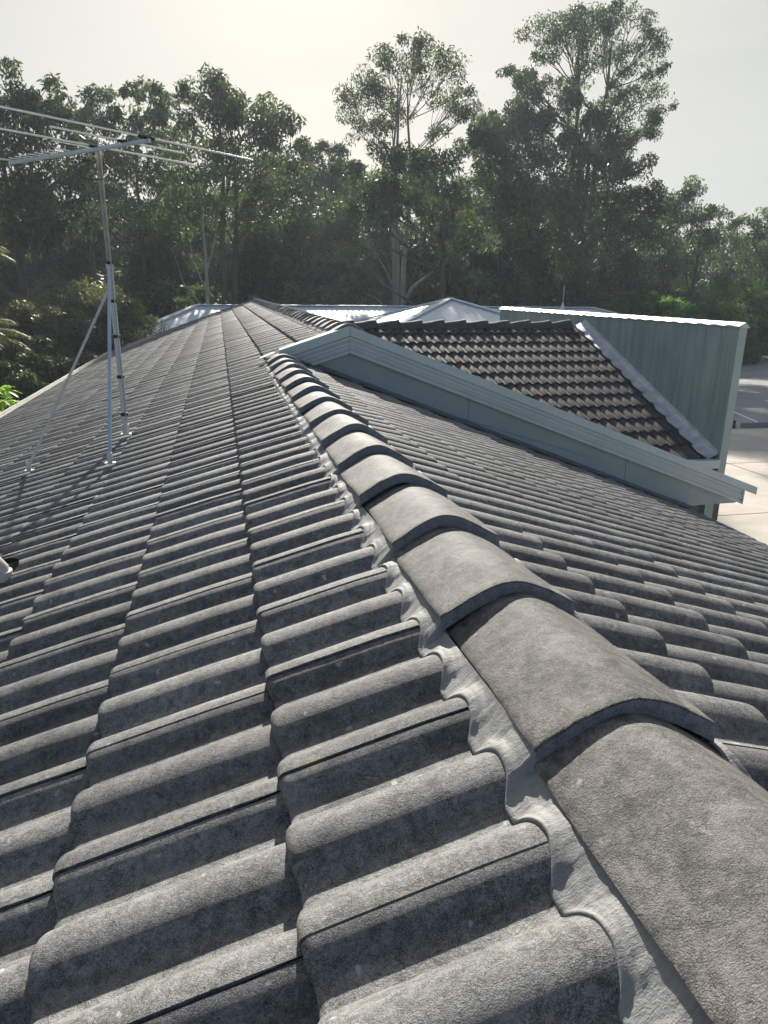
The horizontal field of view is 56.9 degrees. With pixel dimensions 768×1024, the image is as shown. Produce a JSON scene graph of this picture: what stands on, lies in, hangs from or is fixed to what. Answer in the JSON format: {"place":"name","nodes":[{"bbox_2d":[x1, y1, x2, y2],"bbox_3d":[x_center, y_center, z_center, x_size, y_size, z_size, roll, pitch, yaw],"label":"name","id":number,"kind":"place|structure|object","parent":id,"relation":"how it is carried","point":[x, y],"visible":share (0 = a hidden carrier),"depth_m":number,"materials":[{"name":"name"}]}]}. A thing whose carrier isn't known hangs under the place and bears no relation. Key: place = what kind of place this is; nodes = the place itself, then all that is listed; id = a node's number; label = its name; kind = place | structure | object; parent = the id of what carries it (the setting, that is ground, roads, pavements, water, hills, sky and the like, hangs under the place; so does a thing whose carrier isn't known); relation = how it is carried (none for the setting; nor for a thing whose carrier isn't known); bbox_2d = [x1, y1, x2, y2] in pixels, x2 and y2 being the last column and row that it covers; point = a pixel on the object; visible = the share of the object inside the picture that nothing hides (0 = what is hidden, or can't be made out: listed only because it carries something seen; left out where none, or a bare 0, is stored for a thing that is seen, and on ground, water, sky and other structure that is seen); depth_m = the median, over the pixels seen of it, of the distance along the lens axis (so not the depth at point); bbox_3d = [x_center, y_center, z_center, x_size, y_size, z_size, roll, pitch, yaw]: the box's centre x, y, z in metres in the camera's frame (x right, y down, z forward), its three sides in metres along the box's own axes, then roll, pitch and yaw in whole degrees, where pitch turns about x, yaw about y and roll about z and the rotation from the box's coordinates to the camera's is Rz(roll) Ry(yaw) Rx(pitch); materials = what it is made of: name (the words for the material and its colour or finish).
{"place":"outdoors","nodes":[
{"label":"outdoors","id":0,"kind":"place"},
{"bbox_2d":[88,329,113,352],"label":"bushy tree","id":1,"kind":"object","parent":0,"point":[93,350],"visible":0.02,"depth_m":27.87,"materials":[{"name":"green plant"}]},
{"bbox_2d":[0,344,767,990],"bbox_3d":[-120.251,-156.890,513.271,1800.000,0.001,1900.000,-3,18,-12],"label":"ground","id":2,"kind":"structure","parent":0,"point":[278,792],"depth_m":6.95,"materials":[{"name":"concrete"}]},
{"bbox_2d":[0,246,15,261],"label":"palm tree","id":3,"kind":"object","parent":2,"relation":"on","point":[2,255],"visible":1,"depth_m":16.34,"materials":[{"name":"green plant"}]},
{"bbox_2d":[0,385,25,412],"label":"broad leaved plant","id":4,"kind":"object","parent":2,"relation":"on","point":[4,393],"visible":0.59,"depth_m":12.60,"materials":[{"name":"green plant"}]},
{"bbox_2d":[0,318,31,352],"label":"palm tree","id":5,"kind":"object","parent":2,"relation":"on","point":[9,331],"visible":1,"depth_m":14.19,"materials":[{"name":"green plant"}]},
{"bbox_2d":[0,204,71,334],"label":"gum tree","id":6,"kind":"object","parent":2,"relation":"on","point":[5,272],"visible":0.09,"depth_m":40.34,"materials":[{"name":"green plant"}]},
{"bbox_2d":[0,334,81,409],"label":"bushy tree","id":7,"kind":"object","parent":2,"relation":"on","point":[27,382],"visible":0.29,"depth_m":19.99,"materials":[{"name":"green plant"}]},
{"bbox_2d":[0,55,95,331],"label":"gum tree","id":8,"kind":"object","parent":2,"relation":"on","point":[36,200],"visible":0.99,"depth_m":31.96,"materials":[{"name":"green plant"}]},
{"bbox_2d":[0,285,99,384],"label":"bushy tree","id":9,"kind":"object","parent":2,"relation":"on","point":[27,316],"visible":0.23,"depth_m":22.91,"materials":[{"name":"green plant"}]},
{"bbox_2d":[0,183,104,335],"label":"gum tree","id":10,"kind":"object","parent":2,"relation":"on","point":[54,266],"visible":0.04,"depth_m":43.90,"materials":[{"name":"green plant"}]},
{"bbox_2d":[10,225,105,304],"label":"gum tree","id":11,"kind":"object","parent":2,"relation":"on","point":[72,265],"visible":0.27,"depth_m":43.77,"materials":[{"name":"green plant"}]},
{"bbox_2d":[0,275,169,372],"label":"bushy tree","id":12,"kind":"object","parent":2,"relation":"on","point":[75,321],"visible":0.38,"depth_m":26.05,"materials":[{"name":"green plant"}]},
{"bbox_2d":[45,81,152,287],"bbox_3d":[-16.167,-16.013,40.132,6.207,15.678,5.962,-3,18,-12],"label":"gum tree","id":13,"kind":"object","parent":2,"relation":"on","point":[89,109],"visible":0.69,"depth_m":39.12,"materials":[{"name":"green plant"}]},
{"bbox_2d":[60,180,137,273],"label":"gum tree","id":14,"kind":"object","parent":2,"relation":"on","point":[99,251],"visible":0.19,"depth_m":48.72,"materials":[{"name":"green plant"}]},
{"bbox_2d":[69,267,193,351],"bbox_3d":[-14.469,-10.857,40.488,8.211,6.008,7.339,6,18,17],"label":"shrub","id":15,"kind":"object","parent":2,"relation":"on","point":[142,296],"visible":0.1,"depth_m":39.40,"materials":[{"name":"green plant"}]},
{"bbox_2d":[103,74,192,279],"bbox_3d":[-13.833,-16.904,42.178,5.375,16.209,6.104,7,18,19],"label":"gum tree","id":16,"kind":"object","parent":2,"relation":"on","point":[159,113],"visible":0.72,"depth_m":40.87,"materials":[{"name":"green plant"}]},
{"bbox_2d":[104,194,197,270],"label":"gum tree","id":17,"kind":"object","parent":2,"relation":"on","point":[126,241],"visible":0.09,"depth_m":52.31,"materials":[{"name":"green plant"}]},
{"bbox_2d":[118,227,200,317],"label":"gum tree","id":18,"kind":"object","parent":2,"relation":"on","point":[163,259],"visible":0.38,"depth_m":43.54,"materials":[{"name":"green plant"}]},
{"bbox_2d":[113,256,210,290],"bbox_3d":[-15.339,-13.868,48.135,9.905,7.248,8.853,-16,24,-42],"label":"shrub","id":19,"kind":"object","parent":2,"relation":"on","point":[132,271],"visible":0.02,"depth_m":43.99,"materials":[{"name":"green plant"}]},
{"bbox_2d":[112,164,239,289],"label":"gum tree","id":20,"kind":"object","parent":2,"relation":"on","point":[196,277],"visible":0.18,"depth_m":48.22,"materials":[{"name":"green plant"}]},
{"bbox_2d":[140,276,231,318],"bbox_3d":[-11.988,-10.792,41.100,7.579,5.546,6.774,7,18,20],"label":"shrub","id":21,"kind":"object","parent":2,"relation":"on","point":[167,302],"visible":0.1,"depth_m":39.44,"materials":[{"name":"green plant"}]},
{"bbox_2d":[158,137,244,305],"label":"gum tree","id":22,"kind":"object","parent":2,"relation":"on","point":[216,176],"visible":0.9,"depth_m":35.70,"materials":[{"name":"green plant"}]},
{"bbox_2d":[161,183,243,288],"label":"gum tree","id":23,"kind":"object","parent":2,"relation":"on","point":[194,252],"visible":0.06,"depth_m":58.02,"materials":[{"name":"green plant"}]},
{"bbox_2d":[171,281,235,313],"bbox_3d":[-9.824,-10.212,39.769,7.192,5.263,6.429,-15,23,-40],"label":"shrub","id":24,"kind":"object","parent":2,"relation":"on","point":[187,301],"visible":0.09,"depth_m":39.05,"materials":[{"name":"green plant"}]},
{"bbox_2d":[197,181,276,287],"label":"gum tree","id":25,"kind":"object","parent":2,"relation":"on","point":[227,238],"visible":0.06,"depth_m":53.71,"materials":[{"name":"green plant"}]},
{"bbox_2d":[199,270,277,305],"bbox_3d":[-9.970,-12.903,47.092,7.421,6.076,8.303,-3,18,-11],"label":"shrub","id":26,"kind":"object","parent":2,"relation":"on","point":[250,284],"visible":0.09,"depth_m":46.18,"materials":[{"name":"green plant"}]},
{"bbox_2d":[161,62,319,303],"bbox_3d":[-7.860,-16.042,39.560,8.794,16.281,7.434,-3,18,-12],"label":"gum tree","id":27,"kind":"object","parent":2,"relation":"on","point":[224,106],"visible":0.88,"depth_m":38.03,"materials":[{"name":"green plant"}]},
{"bbox_2d":[219,224,291,301],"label":"gum tree","id":28,"kind":"object","parent":2,"relation":"on","point":[252,265],"visible":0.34,"depth_m":46.31,"materials":[{"name":"green plant"}]},
{"bbox_2d":[200,149,344,306],"bbox_3d":[-7.814,-18.317,50.691,10.930,13.954,10.211,-3,18,-12],"label":"gum tree","id":29,"kind":"object","parent":2,"relation":"on","point":[297,182],"visible":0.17,"depth_m":48.92,"materials":[{"name":"green plant"}]},
{"bbox_2d":[239,280,315,306],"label":"shrub","id":30,"kind":"object","parent":2,"relation":"on","point":[294,297],"visible":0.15,"depth_m":43.46,"materials":[{"name":"green plant"}]},
{"bbox_2d":[252,199,340,306],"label":"gum tree","id":31,"kind":"object","parent":2,"relation":"on","point":[293,246],"visible":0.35,"depth_m":47.41,"materials":[{"name":"green plant"}]},
{"bbox_2d":[294,138,353,240],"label":"gum tree","id":32,"kind":"object","parent":2,"relation":"on","point":[319,147],"visible":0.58,"depth_m":51.15,"materials":[{"name":"green plant"}]},
{"bbox_2d":[284,173,385,282],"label":"gum tree","id":33,"kind":"object","parent":2,"relation":"on","point":[354,228],"visible":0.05,"depth_m":56.85,"materials":[{"name":"green plant"}]},
{"bbox_2d":[315,175,375,282],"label":"gum tree","id":34,"kind":"object","parent":2,"relation":"on","point":[359,230],"visible":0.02,"depth_m":62.71,"materials":[{"name":"green plant"}]},
{"bbox_2d":[307,226,389,306],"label":"gum tree","id":35,"kind":"object","parent":2,"relation":"on","point":[364,285],"visible":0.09,"depth_m":49.50,"materials":[{"name":"green plant"}]},
{"bbox_2d":[317,271,407,306],"bbox_3d":[-2.009,-12.887,47.228,8.398,6.145,7.506,-13,22,-38],"label":"shrub","id":36,"kind":"object","parent":2,"relation":"on","point":[341,293],"visible":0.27,"depth_m":45.71,"materials":[{"name":"green plant"}]},
{"bbox_2d":[131,304,619,337],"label":"metal roofed building","id":37,"kind":"structure","parent":2,"relation":"on","point":[185,315],"depth_m":34.20,"materials":[{"name":"metal"}]},
{"bbox_2d":[560,285,564,310],"bbox_3d":[9.044,-10.651,35.836,0.198,1.550,0.198,-3,18,-12],"label":"whip aerial","id":38,"kind":"object","parent":37,"relation":"on","point":[562,307],"visible":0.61,"depth_m":35.84,"materials":[{"name":"metal"}]},
{"bbox_2d":[337,163,420,292],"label":"gum tree","id":39,"kind":"object","parent":2,"relation":"on","point":[377,229],"visible":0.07,"depth_m":58.19,"materials":[{"name":"green plant"}]},
{"bbox_2d":[0,175,764,310],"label":"wood","id":40,"kind":"object","parent":2,"relation":"on","point":[707,264],"depth_m":87.56,"materials":[{"name":"green plant"}]},
{"bbox_2d":[0,296,767,1023],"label":"house","id":41,"kind":"structure","parent":2,"relation":"on","point":[572,828],"depth_m":1.35,"materials":[{"name":"tile"}]},
{"bbox_2d":[0,557,18,582],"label":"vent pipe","id":42,"kind":"object","parent":41,"relation":"on","point":[7,567],"visible":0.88,"depth_m":2.69,"materials":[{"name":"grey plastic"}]},
{"bbox_2d":[0,105,253,471],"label":"tv aerial","id":43,"kind":"object","parent":41,"relation":"attached to","point":[109,295],"visible":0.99,"depth_m":4.55,"materials":[{"name":"metal"}]},
{"bbox_2d":[689,504,719,520],"bbox_3d":[2.940,0.798,8.383,2.000,1.940,0.050,-3,18,-12],"label":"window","id":44,"kind":"structure","parent":41,"relation":"in","point":[716,506],"depth_m":8.31,"materials":[{"name":"glass"}]},
{"bbox_2d":[384,281,418,304],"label":"shrub","id":45,"kind":"object","parent":2,"relation":"on","point":[390,298],"depth_m":53.98,"materials":[{"name":"green plant"}]},
{"bbox_2d":[303,138,505,305],"bbox_3d":[1.089,-15.436,43.159,11.925,13.181,7.043,-3,18,-12],"label":"gum tree","id":46,"kind":"object","parent":2,"relation":"on","point":[453,194],"visible":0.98,"depth_m":41.57,"materials":[{"name":"green plant"}]},
{"bbox_2d":[358,162,480,297],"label":"gum tree","id":47,"kind":"object","parent":2,"relation":"on","point":[422,247],"visible":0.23,"depth_m":56.31,"materials":[{"name":"green plant"}]},
{"bbox_2d":[354,297,499,322],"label":"metal roofed building","id":48,"kind":"structure","parent":2,"relation":"on","point":[447,309],"depth_m":29.00,"materials":[{"name":"metal"}]},
{"bbox_2d":[382,270,471,305],"bbox_3d":[2.776,-14.454,52.010,8.749,6.402,7.820,7,18,19],"label":"shrub","id":49,"kind":"object","parent":2,"relation":"on","point":[421,294],"visible":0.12,"depth_m":50.13,"materials":[{"name":"green plant"}]},
{"bbox_2d":[436,280,503,307],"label":"shrub","id":50,"kind":"object","parent":2,"relation":"on","point":[492,300],"visible":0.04,"depth_m":44.27,"materials":[{"name":"green plant"}]},
{"bbox_2d":[431,224,517,307],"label":"gum tree","id":51,"kind":"object","parent":2,"relation":"on","point":[485,265],"visible":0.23,"depth_m":53.08,"materials":[{"name":"green plant"}]},
{"bbox_2d":[429,172,526,285],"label":"gum tree","id":52,"kind":"object","parent":2,"relation":"on","point":[482,213],"visible":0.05,"depth_m":58.83,"materials":[{"name":"green plant"}]},
{"bbox_2d":[438,274,530,307],"bbox_3d":[6.815,-13.846,50.735,7.417,6.072,8.298,-2,18,-10],"label":"shrub","id":53,"kind":"object","parent":2,"relation":"on","point":[496,288],"visible":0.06,"depth_m":49.87,"materials":[{"name":"green plant"}]},
{"bbox_2d":[452,67,549,279],"bbox_3d":[7.830,-21.071,51.192,7.151,19.259,5.860,-3,18,-12],"label":"gum tree","id":54,"kind":"object","parent":2,"relation":"on","point":[484,119],"visible":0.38,"depth_m":49.96,"materials":[{"name":"green plant"}]},
{"bbox_2d":[484,199,555,300],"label":"gum tree","id":55,"kind":"object","parent":2,"relation":"on","point":[524,241],"visible":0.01,"depth_m":61.88,"materials":[{"name":"green plant"}]},
{"bbox_2d":[503,280,576,307],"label":"shrub","id":56,"kind":"object","parent":2,"relation":"on","point":[519,295],"visible":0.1,"depth_m":50.63,"materials":[{"name":"green plant"}]},
{"bbox_2d":[508,170,617,293],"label":"gum tree","id":57,"kind":"object","parent":2,"relation":"on","point":[603,288],"visible":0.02,"depth_m":60.77,"materials":[{"name":"green plant"}]},
{"bbox_2d":[464,71,680,306],"bbox_3d":[12.764,-19.696,48.387,15.120,18.458,8.603,-3,18,-12],"label":"gum tree","id":58,"kind":"object","parent":2,"relation":"on","point":[569,200],"visible":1,"depth_m":46.92,"materials":[{"name":"green plant"}]},
{"bbox_2d":[495,0,679,306],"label":"gum tree","id":59,"kind":"object","parent":2,"relation":"on","point":[605,23],"visible":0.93,"depth_m":47.04,"materials":[{"name":"green plant"}]},
{"bbox_2d":[577,283,622,310],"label":"shrub","id":60,"kind":"object","parent":2,"relation":"on","point":[599,303],"visible":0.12,"depth_m":53.30,"materials":[{"name":"green plant"}]},
{"bbox_2d":[582,189,666,302],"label":"gum tree","id":61,"kind":"object","parent":2,"relation":"on","point":[617,288],"visible":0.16,"depth_m":62.55,"materials":[{"name":"green plant"}]},
{"bbox_2d":[602,289,676,317],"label":"bushy tree","id":62,"kind":"object","parent":2,"relation":"on","point":[629,303],"visible":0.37,"depth_m":48.65,"materials":[{"name":"green plant"}]},
{"bbox_2d":[636,210,692,313],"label":"gum tree","id":63,"kind":"object","parent":2,"relation":"on","point":[656,285],"visible":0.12,"depth_m":67.72,"materials":[{"name":"green plant"}]},
{"bbox_2d":[651,297,702,319],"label":"bushy tree","id":64,"kind":"object","parent":2,"relation":"on","point":[680,311],"visible":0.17,"depth_m":47.49,"materials":[{"name":"green plant"}]},
{"bbox_2d":[630,174,727,303],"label":"gum tree","id":65,"kind":"object","parent":2,"relation":"on","point":[673,257],"visible":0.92,"depth_m":56.81,"materials":[{"name":"green plant"}]},
{"bbox_2d":[667,228,724,308],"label":"gum tree","id":66,"kind":"object","parent":2,"relation":"on","point":[698,291],"visible":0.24,"depth_m":71.74,"materials":[{"name":"green plant"}]},
{"bbox_2d":[684,272,748,344],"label":"bushy tree","id":67,"kind":"object","parent":2,"relation":"on","point":[717,290],"visible":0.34,"depth_m":49.94,"materials":[{"name":"green plant"}]},
{"bbox_2d":[700,204,754,301],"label":"gum tree","id":68,"kind":"object","parent":2,"relation":"on","point":[724,264],"visible":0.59,"depth_m":62.99,"materials":[{"name":"green plant"}]},
{"bbox_2d":[706,233,765,308],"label":"gum tree","id":69,"kind":"object","parent":2,"relation":"on","point":[731,249],"visible":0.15,"depth_m":74.50,"materials":[{"name":"green plant"}]},
{"bbox_2d":[713,312,762,363],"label":"bushy tree","id":70,"kind":"object","parent":2,"relation":"on","point":[752,351],"visible":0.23,"depth_m":49.98,"materials":[{"name":"green plant"}]},
{"bbox_2d":[726,207,767,288],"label":"gum tree","id":71,"kind":"object","parent":2,"relation":"on","point":[757,237],"visible":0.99,"depth_m":54.36,"materials":[{"name":"green plant"}]},
{"bbox_2d":[728,235,767,314],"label":"gum tree","id":72,"kind":"object","parent":2,"relation":"on","point":[747,271],"visible":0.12,"depth_m":72.78,"materials":[{"name":"green plant"}]},
{"bbox_2d":[741,284,761,315],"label":"gum tree","id":73,"kind":"object","parent":2,"relation":"on","point":[744,305],"visible":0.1,"depth_m":70.51,"materials":[{"name":"green plant"}]},
{"bbox_2d":[736,278,767,342],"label":"bushy tree","id":74,"kind":"object","parent":2,"relation":"on","point":[758,300],"visible":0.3,"depth_m":52.76,"materials":[{"name":"green plant"}]},
{"bbox_2d":[745,295,767,353],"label":"bushy tree","id":75,"kind":"object","parent":2,"relation":"on","point":[763,335],"visible":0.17,"depth_m":53.67,"materials":[{"name":"green plant"}]},
{"bbox_2d":[0,0,767,281],"label":"sky","id":76,"kind":"structure","parent":0,"point":[299,51],"materials":[{"name":"white"}]},
{"bbox_2d":[717,428,767,543],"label":"concrete yard","id":77,"kind":"structure","parent":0,"point":[749,445],"depth_m":18.97,"materials":[{"name":"beige concrete"}]},
{"bbox_2d":[499,307,750,473],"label":"fin wall","id":78,"kind":"structure","parent":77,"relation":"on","point":[689,370],"depth_m":10.21,"materials":[{"name":"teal metal"}]},
{"bbox_2d":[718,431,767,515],"bbox_3d":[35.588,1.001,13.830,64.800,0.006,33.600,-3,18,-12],"label":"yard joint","id":79,"kind":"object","parent":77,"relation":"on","point":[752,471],"visible":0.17,"depth_m":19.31,"materials":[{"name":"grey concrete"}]},
{"bbox_2d":[732,385,767,428],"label":"asphalt car park","id":80,"kind":"structure","parent":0,"point":[751,403],"depth_m":31.45,"materials":[{"name":"grey asphalt"}]},
{"bbox_2d":[734,385,766,421],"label":"parking line","id":81,"kind":"object","parent":80,"relation":"on","point":[742,415],"visible":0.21,"depth_m":29.23,"materials":[{"name":"white paint"}]},
{"bbox_2d":[740,422,767,427],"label":"wheel stop","id":82,"kind":"object","parent":80,"relation":"on","point":[753,424],"visible":1,"depth_m":26.26,"materials":[{"name":"concrete"}]},
{"bbox_2d":[739,357,767,384],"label":"asphalt road","id":83,"kind":"structure","parent":0,"point":[751,373],"depth_m":44.24,"materials":[{"name":"grey asphalt"}]},
{"bbox_2d":[332,26,483,305],"bbox_3d":[1.587,-18.637,43.636,9.660,18.992,4.851,-3,18,-12],"label":"gum tree","id":84,"kind":"object","parent":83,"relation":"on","point":[463,113],"visible":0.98,"depth_m":41.59,"materials":[{"name":"green plant"}]}
]}

